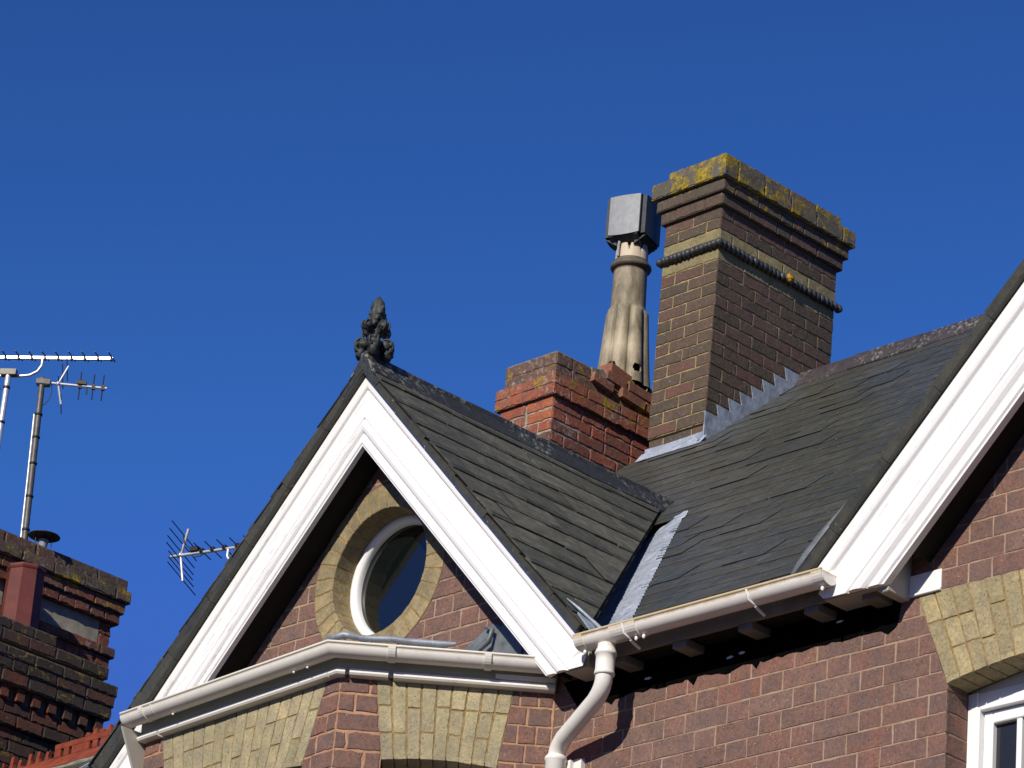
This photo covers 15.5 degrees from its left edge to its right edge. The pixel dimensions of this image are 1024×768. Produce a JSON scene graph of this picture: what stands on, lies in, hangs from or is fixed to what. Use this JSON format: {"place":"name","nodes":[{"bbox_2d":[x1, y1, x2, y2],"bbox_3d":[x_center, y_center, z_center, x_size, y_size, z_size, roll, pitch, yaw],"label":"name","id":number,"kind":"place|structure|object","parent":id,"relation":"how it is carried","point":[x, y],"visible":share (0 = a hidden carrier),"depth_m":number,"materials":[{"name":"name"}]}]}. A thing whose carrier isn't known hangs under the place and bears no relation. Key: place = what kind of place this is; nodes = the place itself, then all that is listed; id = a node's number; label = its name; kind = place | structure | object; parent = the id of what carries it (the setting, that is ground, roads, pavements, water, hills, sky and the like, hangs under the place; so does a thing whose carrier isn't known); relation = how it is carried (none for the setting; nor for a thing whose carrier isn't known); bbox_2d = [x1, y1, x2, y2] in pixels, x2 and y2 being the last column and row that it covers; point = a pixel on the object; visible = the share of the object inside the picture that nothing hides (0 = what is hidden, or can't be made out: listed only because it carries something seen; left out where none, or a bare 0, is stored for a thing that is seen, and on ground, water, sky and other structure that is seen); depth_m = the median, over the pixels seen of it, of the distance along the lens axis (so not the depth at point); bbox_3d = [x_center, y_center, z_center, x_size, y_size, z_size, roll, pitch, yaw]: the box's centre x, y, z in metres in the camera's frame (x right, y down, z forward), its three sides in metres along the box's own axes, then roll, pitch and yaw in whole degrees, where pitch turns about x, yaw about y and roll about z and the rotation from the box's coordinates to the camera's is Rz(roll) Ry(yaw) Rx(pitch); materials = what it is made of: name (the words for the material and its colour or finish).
{"place":"outdoors","nodes":[
{"label":"outdoors","id":0,"kind":"place"},
{"bbox_2d":[2,724,113,767],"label":"neighbour roof","id":1,"kind":"structure","parent":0,"point":[83,752],"depth_m":19.05,"materials":[{"name":"red tile"}]},
{"bbox_2d":[0,529,131,767],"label":"chimney stack","id":2,"kind":"object","parent":1,"relation":"on","point":[60,614],"visible":0.95,"depth_m":19.94,"materials":[{"name":"red brick"}]},
{"bbox_2d":[0,350,115,447],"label":"tv aerial","id":3,"kind":"object","parent":2,"relation":"attached to","point":[7,374],"visible":1,"depth_m":20.76,"materials":[{"name":"metal"}]},
{"bbox_2d":[20,356,106,539],"bbox_3d":[-2.452,0.374,20.547,0.388,1.123,0.075,5,-24,-1],"label":"tv aerial","id":4,"kind":"object","parent":2,"relation":"attached to","point":[42,382],"visible":1,"depth_m":20.59,"materials":[{"name":"metal"}]},
{"bbox_2d":[0,0,1023,741],"label":"sky","id":5,"kind":"structure","parent":0,"point":[215,198],"materials":[{"name":"blue"}]},
{"bbox_2d":[87,153,1023,767],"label":"brick house","id":6,"kind":"structure","parent":0,"point":[783,541],"depth_m":15.53,"materials":[{"name":"brown brick"}]},
{"bbox_2d":[166,520,244,595],"bbox_3d":[-1.636,1.565,19.961,0.675,1.805,0.306,-14,-30,35],"label":"tv aerial","id":7,"kind":"object","parent":6,"relation":"attached to","point":[195,550],"visible":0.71,"depth_m":20.38,"materials":[{"name":"metal"}]},
{"bbox_2d":[350,515,426,634],"bbox_3d":[-0.483,0.848,16.304,0.584,0.584,0.055,-19,-34,42],"label":"round window","id":8,"kind":"structure","parent":6,"relation":"in","point":[388,573],"depth_m":16.38,"materials":[{"name":"white paint"}]},
{"bbox_2d":[494,193,661,471],"bbox_3d":[0.479,0.244,20.720,0.460,2.810,1.177,-19,-34,42],"label":"chimney stack","id":9,"kind":"object","parent":6,"relation":"attached to","point":[599,415],"visible":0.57,"depth_m":20.55,"materials":[{"name":"red brick"}]},
{"bbox_2d":[966,672,1023,767],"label":"sash window","id":10,"kind":"structure","parent":6,"relation":"in","point":[995,731],"depth_m":13.60,"materials":[{"name":"white paint"}]}
]}

